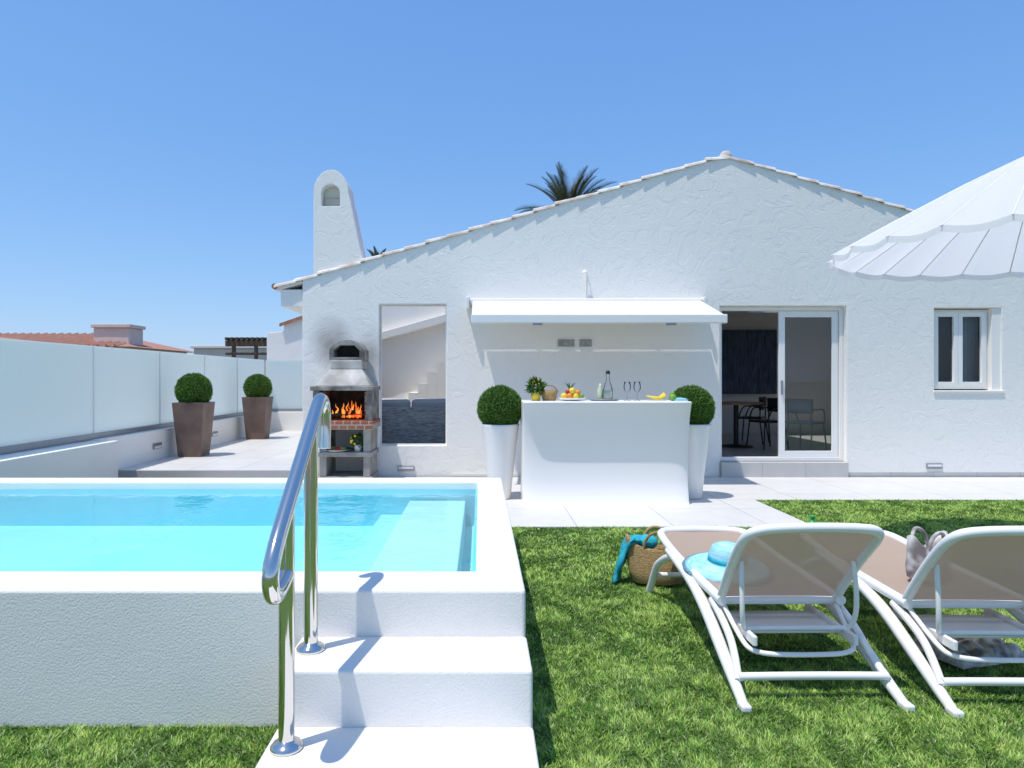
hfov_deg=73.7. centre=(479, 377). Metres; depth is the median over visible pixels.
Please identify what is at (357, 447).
flower pot
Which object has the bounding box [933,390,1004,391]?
window sill
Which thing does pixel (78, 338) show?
roof tiles
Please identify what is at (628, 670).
lawn
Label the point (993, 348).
window reveal
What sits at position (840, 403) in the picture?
door outer frame
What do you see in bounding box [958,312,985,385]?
window sash
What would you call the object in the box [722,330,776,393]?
painting
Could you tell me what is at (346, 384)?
barbecue oven
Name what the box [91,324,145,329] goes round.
chimney cap
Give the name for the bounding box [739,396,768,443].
dining chair
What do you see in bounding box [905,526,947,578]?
patterned beach bag
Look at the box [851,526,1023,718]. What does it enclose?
sun lounger
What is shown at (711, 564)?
sun hat
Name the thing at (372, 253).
palm tree
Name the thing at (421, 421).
wicker sofa
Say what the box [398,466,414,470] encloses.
wall step light
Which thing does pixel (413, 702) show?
pool steps
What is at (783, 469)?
door step
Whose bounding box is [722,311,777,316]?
room ceiling
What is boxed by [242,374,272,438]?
topiary planter
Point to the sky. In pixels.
(162, 161)
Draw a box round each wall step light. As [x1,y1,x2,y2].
[153,442,161,449]
[211,431,217,436]
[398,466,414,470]
[926,463,942,468]
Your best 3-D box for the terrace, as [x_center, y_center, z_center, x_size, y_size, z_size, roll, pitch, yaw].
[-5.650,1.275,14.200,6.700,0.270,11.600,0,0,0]
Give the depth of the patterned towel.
3.33 m
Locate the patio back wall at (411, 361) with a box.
[382,306,445,398]
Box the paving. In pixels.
[378,477,1023,527]
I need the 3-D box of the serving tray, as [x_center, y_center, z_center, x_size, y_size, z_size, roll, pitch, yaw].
[1.380,0.247,7.580,0.340,0.017,0.238,0,0,0]
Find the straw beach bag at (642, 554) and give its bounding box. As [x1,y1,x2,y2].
[612,526,683,584]
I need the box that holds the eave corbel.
[281,289,302,313]
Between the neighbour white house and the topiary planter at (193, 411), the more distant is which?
the neighbour white house
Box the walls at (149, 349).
[112,347,186,353]
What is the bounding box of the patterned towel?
[914,635,1023,668]
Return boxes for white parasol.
[827,156,1023,281]
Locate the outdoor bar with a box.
[520,400,691,504]
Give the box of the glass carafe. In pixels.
[603,370,612,398]
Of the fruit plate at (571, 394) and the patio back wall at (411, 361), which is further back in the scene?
the patio back wall at (411, 361)
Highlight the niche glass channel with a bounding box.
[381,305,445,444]
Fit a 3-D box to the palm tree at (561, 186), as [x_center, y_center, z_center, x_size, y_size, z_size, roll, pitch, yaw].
[2.320,-2.002,17.582,2.918,6.785,2.522,0,0,0]
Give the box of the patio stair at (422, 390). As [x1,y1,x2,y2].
[418,383,426,397]
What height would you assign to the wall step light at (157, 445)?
0.080 m
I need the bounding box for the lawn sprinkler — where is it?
[807,515,826,522]
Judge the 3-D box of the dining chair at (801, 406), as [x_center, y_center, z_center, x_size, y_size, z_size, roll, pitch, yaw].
[5.246,0.756,10.997,0.493,0.832,0.524,0,0,-36]
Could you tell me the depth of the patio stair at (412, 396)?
12.20 m
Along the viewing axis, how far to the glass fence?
8.31 m
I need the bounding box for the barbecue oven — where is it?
[310,340,379,477]
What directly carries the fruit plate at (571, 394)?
on the outdoor bar
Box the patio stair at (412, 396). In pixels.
[408,392,417,406]
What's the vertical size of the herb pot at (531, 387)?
0.292 m
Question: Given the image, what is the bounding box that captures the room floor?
[720,434,844,461]
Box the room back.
[722,317,830,433]
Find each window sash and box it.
[934,312,957,385]
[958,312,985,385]
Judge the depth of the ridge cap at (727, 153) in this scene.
9.52 m
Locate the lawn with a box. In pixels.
[0,498,1023,767]
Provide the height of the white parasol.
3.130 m
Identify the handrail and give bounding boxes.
[261,393,330,756]
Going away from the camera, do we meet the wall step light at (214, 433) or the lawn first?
the lawn
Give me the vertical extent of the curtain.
1.700 m
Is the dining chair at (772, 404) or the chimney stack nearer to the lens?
the dining chair at (772, 404)
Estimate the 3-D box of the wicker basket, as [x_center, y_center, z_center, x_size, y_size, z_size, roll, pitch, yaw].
[0.770,0.168,7.600,0.200,0.176,0.150,0,0,0]
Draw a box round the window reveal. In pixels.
[982,308,999,389]
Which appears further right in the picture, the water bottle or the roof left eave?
the water bottle
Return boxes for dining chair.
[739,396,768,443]
[746,398,788,449]
[785,399,826,450]
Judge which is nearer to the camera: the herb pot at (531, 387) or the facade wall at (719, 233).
the herb pot at (531, 387)
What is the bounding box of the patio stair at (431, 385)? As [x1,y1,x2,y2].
[427,374,436,397]
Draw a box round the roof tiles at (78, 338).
[0,332,125,345]
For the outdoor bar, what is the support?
on the paving
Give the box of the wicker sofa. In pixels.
[382,398,445,443]
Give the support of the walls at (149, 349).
on the ground
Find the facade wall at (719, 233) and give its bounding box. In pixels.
[303,155,1023,476]
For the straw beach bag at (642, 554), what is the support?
on the lawn
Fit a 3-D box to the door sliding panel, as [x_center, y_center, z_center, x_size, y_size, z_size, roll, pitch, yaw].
[4.615,0.090,9.610,0.830,2.050,0.040,0,0,0]
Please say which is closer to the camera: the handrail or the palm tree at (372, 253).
the handrail
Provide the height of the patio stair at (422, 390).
1.040 m
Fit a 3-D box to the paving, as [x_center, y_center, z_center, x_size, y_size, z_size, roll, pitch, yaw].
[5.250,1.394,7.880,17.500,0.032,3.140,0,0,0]
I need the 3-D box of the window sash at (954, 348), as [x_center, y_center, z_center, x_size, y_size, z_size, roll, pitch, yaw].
[6.531,-0.398,9.592,0.338,1.035,0.055,0,0,0]
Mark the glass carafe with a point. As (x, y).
(607, 394)
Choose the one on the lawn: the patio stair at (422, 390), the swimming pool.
the swimming pool
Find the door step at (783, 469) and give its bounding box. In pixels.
[720,462,847,476]
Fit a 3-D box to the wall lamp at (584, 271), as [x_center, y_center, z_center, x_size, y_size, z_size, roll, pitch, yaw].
[1.442,-1.298,9.427,0.081,0.396,0.129,0,0,0]
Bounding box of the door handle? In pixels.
[781,380,782,394]
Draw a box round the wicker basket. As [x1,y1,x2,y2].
[541,385,557,400]
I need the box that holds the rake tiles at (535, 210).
[274,156,913,286]
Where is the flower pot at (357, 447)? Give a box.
[349,431,362,451]
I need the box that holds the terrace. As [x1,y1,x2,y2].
[118,431,301,477]
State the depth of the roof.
30.78 m
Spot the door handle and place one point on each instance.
(781, 387)
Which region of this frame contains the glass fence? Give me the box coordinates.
[0,338,302,477]
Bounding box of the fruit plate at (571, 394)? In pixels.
[558,383,585,400]
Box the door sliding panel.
[778,311,837,456]
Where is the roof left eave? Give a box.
[276,280,302,292]
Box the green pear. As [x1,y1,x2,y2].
[669,391,675,400]
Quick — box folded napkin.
[674,398,687,400]
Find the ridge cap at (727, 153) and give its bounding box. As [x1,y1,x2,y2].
[720,151,731,155]
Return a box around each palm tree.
[367,246,386,255]
[515,162,616,213]
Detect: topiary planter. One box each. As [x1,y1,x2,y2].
[172,372,214,456]
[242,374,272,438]
[476,384,520,498]
[668,384,715,498]
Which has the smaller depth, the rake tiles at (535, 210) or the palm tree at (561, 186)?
the rake tiles at (535, 210)
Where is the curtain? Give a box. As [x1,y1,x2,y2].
[934,317,981,389]
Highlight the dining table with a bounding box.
[722,401,764,447]
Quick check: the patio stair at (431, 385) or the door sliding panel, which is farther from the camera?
the patio stair at (431, 385)
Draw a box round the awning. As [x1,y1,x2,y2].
[466,297,727,324]
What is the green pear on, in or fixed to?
on the outdoor bar
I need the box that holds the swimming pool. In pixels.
[0,478,524,725]
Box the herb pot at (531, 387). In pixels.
[524,375,547,400]
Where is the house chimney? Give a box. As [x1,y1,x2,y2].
[314,170,365,273]
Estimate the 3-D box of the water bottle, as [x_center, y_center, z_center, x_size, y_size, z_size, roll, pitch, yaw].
[1.340,0.151,7.620,0.064,0.170,0.064,0,0,0]
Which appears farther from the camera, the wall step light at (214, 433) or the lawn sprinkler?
the wall step light at (214, 433)
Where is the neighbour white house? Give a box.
[267,315,302,359]
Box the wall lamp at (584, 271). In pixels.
[582,269,586,297]
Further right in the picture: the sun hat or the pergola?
the sun hat
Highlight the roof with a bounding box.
[93,341,193,352]
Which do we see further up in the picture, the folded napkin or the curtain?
the curtain
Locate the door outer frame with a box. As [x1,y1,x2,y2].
[720,307,842,460]
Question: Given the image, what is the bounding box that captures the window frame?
[934,310,986,388]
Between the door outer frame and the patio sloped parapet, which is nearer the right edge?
the door outer frame
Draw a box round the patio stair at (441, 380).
[437,364,445,397]
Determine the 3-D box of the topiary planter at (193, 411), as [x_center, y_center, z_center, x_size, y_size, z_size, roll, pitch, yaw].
[-4.170,0.524,9.949,0.558,1.227,0.554,0,0,0]
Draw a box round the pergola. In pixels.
[225,337,266,358]
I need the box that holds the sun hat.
[682,541,735,582]
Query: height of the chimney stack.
0.980 m
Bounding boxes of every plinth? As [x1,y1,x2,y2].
[451,473,709,476]
[848,472,1023,476]
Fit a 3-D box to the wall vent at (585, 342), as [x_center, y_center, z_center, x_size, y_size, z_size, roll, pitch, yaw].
[1.465,-0.480,9.480,0.170,0.100,0.017,0,0,0]
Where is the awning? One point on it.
(540, 311)
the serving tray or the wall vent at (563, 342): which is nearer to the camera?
the serving tray
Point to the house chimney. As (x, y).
(338, 241)
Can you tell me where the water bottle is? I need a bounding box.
[597,384,602,398]
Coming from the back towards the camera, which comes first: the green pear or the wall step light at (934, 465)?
the wall step light at (934, 465)
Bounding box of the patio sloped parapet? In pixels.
[382,314,445,339]
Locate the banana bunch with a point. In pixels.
(662, 395)
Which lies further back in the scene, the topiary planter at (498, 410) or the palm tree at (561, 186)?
the palm tree at (561, 186)
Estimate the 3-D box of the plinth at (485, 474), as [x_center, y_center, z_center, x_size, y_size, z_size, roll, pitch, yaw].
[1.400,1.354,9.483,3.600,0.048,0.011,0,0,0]
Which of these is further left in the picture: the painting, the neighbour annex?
the neighbour annex
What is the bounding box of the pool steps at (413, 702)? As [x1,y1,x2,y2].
[255,637,538,767]
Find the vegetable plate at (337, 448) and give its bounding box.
[326,446,349,451]
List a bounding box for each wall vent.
[558,339,573,346]
[579,339,591,346]
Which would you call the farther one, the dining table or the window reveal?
the dining table
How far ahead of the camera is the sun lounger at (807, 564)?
3.13 m
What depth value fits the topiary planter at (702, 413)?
7.67 m
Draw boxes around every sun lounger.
[646,523,914,712]
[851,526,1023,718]
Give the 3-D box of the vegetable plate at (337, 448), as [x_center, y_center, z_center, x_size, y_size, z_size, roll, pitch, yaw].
[-1.880,0.938,8.980,0.340,0.062,0.340,0,0,0]
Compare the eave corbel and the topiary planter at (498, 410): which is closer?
the topiary planter at (498, 410)
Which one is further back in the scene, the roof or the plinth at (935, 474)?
the roof
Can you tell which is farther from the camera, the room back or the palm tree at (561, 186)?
the palm tree at (561, 186)
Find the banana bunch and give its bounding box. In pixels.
[646,392,665,399]
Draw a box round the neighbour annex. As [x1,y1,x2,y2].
[190,345,266,375]
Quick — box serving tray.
[589,399,618,400]
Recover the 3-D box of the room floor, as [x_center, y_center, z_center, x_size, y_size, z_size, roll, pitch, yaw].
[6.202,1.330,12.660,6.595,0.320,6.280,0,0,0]
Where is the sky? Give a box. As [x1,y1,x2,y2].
[0,0,1023,353]
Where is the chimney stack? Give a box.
[94,328,142,344]
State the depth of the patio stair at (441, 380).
12.20 m

